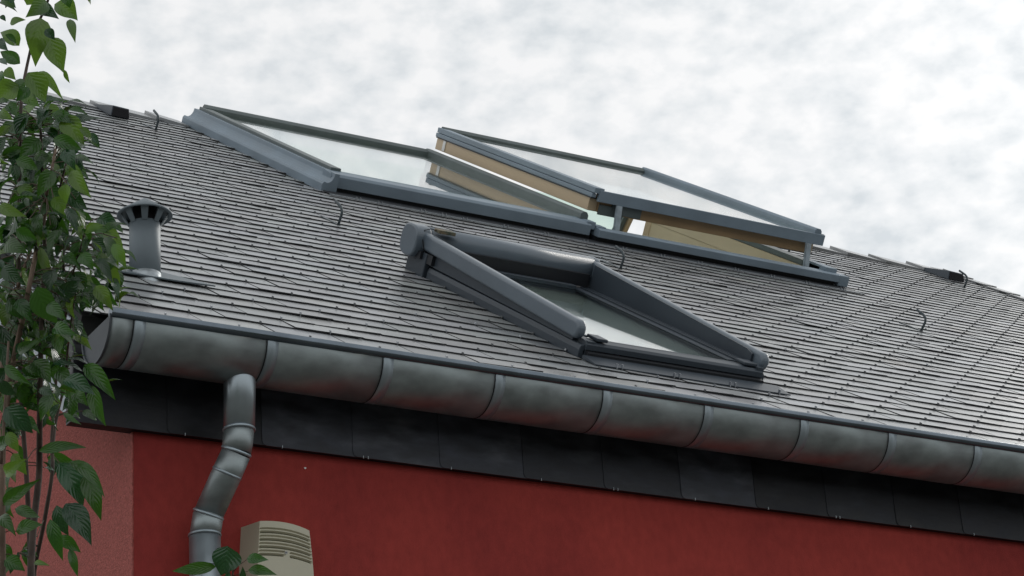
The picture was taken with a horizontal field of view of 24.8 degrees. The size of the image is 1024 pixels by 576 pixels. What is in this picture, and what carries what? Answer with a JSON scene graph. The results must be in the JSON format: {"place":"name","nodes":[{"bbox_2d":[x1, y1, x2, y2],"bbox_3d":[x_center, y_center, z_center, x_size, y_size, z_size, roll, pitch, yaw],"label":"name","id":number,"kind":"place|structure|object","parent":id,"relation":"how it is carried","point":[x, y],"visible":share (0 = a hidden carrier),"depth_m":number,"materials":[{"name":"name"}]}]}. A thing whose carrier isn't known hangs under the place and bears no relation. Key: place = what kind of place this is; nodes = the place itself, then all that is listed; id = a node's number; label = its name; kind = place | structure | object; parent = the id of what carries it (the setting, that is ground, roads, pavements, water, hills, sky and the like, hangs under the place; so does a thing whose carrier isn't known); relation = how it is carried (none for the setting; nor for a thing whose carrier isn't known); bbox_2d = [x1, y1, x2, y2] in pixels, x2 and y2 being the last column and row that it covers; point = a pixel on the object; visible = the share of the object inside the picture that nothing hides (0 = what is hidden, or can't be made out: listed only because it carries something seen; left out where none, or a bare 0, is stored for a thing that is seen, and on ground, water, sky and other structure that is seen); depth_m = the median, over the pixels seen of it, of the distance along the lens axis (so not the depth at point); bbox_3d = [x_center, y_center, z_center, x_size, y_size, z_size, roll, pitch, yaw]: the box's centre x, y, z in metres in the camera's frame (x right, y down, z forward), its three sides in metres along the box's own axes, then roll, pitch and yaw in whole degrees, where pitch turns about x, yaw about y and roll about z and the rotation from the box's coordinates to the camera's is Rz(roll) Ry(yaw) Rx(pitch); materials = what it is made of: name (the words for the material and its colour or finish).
{"place":"outdoors","nodes":[
{"label":"outdoors","id":0,"kind":"place"},
{"bbox_2d":[0,0,1023,296],"label":"sky","id":1,"kind":"structure","parent":0,"point":[890,129],"materials":[{"name":"white"}]},
{"label":"ground","id":2,"kind":"structure","parent":0,"visible":0},
{"bbox_2d":[0,0,138,575],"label":"shrub","id":3,"kind":"object","parent":2,"relation":"on","point":[39,322],"visible":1,"depth_m":4.53,"materials":[{"name":"green plant"}]},
{"bbox_2d":[173,546,276,575],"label":"young shrub","id":4,"kind":"object","parent":2,"relation":"on","point":[226,560],"visible":1,"depth_m":4.68,"materials":[{"name":"green plant"}]},
{"bbox_2d":[0,92,1023,575],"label":"slate roof house","id":5,"kind":"structure","parent":2,"relation":"on","point":[356,488],"depth_m":7.26,"materials":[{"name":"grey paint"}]},
{"bbox_2d":[93,104,128,118],"bbox_3d":[-2.019,-0.907,11.753,0.099,0.055,0.324,10,8,-29],"label":"roof vent","id":6,"kind":"object","parent":5,"relation":"on","point":[115,111],"visible":1,"depth_m":11.63,"materials":[{"name":"grey metal"}]},
{"bbox_2d":[143,109,159,129],"bbox_3d":[-1.775,-0.835,11.507,0.018,0.096,0.177,7,10,-30],"label":"ladder hook","id":7,"kind":"object","parent":5,"relation":"on","point":[158,117],"visible":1,"depth_m":11.45,"materials":[{"name":"metal"}]},
{"bbox_2d":[117,198,214,286],"bbox_3d":[-1.058,-0.123,7.035,0.310,0.304,0.178,10,-27,-29],"label":"vent pipe","id":8,"kind":"object","parent":5,"relation":"on","point":[144,220],"visible":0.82,"depth_m":6.98,"materials":[{"name":"metal"}]},
{"bbox_2d":[188,374,255,575],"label":"downpipe","id":9,"kind":"object","parent":5,"relation":"attached to","point":[224,479],"visible":0.91,"depth_m":6.13,"materials":[{"name":"metal"}]},
{"bbox_2d":[239,521,313,575],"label":"alarm box","id":10,"kind":"object","parent":5,"relation":"attached to","point":[284,548],"visible":0.94,"depth_m":6.22,"materials":[{"name":"beige plastic"}]},
{"bbox_2d":[321,200,342,225],"bbox_3d":[-0.724,-0.313,9.449,0.018,0.096,0.177,8,9,-30],"label":"ladder hook","id":11,"kind":"object","parent":5,"relation":"on","point":[341,213],"visible":1,"depth_m":9.39,"materials":[{"name":"metal"}]},
{"bbox_2d":[182,104,605,234],"bbox_3d":[-0.624,-0.589,11.717,1.532,0.142,1.910,10,8,-29],"label":"skylight","id":12,"kind":"object","parent":5,"relation":"on","point":[319,158],"visible":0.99,"depth_m":11.39,"materials":[{"name":"grey metal"}]},
{"bbox_2d":[81,307,1023,493],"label":"gutter","id":13,"kind":"object","parent":5,"relation":"attached to","point":[147,342],"visible":0.94,"depth_m":6.64,"materials":[{"name":"metal"}]},
{"bbox_2d":[400,222,790,395],"bbox_3d":[0.212,0.269,8.166,0.813,0.625,1.464,10,8,-29],"label":"skylight","id":14,"kind":"object","parent":5,"relation":"on","point":[603,315],"visible":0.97,"depth_m":8.13,"materials":[{"name":"grey metal"}]},
{"bbox_2d":[600,245,624,268],"bbox_3d":[0.453,-0.145,10.387,0.018,0.096,0.177,5,11,-31],"label":"ladder hook","id":15,"kind":"object","parent":5,"relation":"on","point":[622,253],"visible":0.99,"depth_m":10.33,"materials":[{"name":"metal"}]},
{"bbox_2d":[435,127,849,286],"bbox_3d":[0.653,-0.441,12.434,1.530,0.282,1.948,10,8,-29],"label":"skylight","id":16,"kind":"object","parent":5,"relation":"on","point":[645,194],"visible":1,"depth_m":11.92,"materials":[{"name":"grey metal"}]},
{"bbox_2d":[899,309,926,330],"bbox_3d":[1.876,0.141,10.874,0.018,0.096,0.177,11,8,-29],"label":"ladder hook","id":17,"kind":"object","parent":5,"relation":"on","point":[924,316],"visible":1,"depth_m":10.82,"materials":[{"name":"metal"}]},
{"bbox_2d":[924,267,963,281],"bbox_3d":[2.647,-0.102,14.381,0.129,0.055,0.324,10,8,-29],"label":"roof vent","id":18,"kind":"object","parent":5,"relation":"on","point":[950,275],"visible":0.94,"depth_m":14.27,"materials":[{"name":"grey metal"}]},
{"bbox_2d":[947,270,967,286],"bbox_3d":[2.674,-0.064,13.991,0.018,0.096,0.177,4,11,-32],"label":"ladder hook","id":19,"kind":"object","parent":5,"relation":"on","point":[963,273],"visible":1,"depth_m":13.94,"materials":[{"name":"metal"}]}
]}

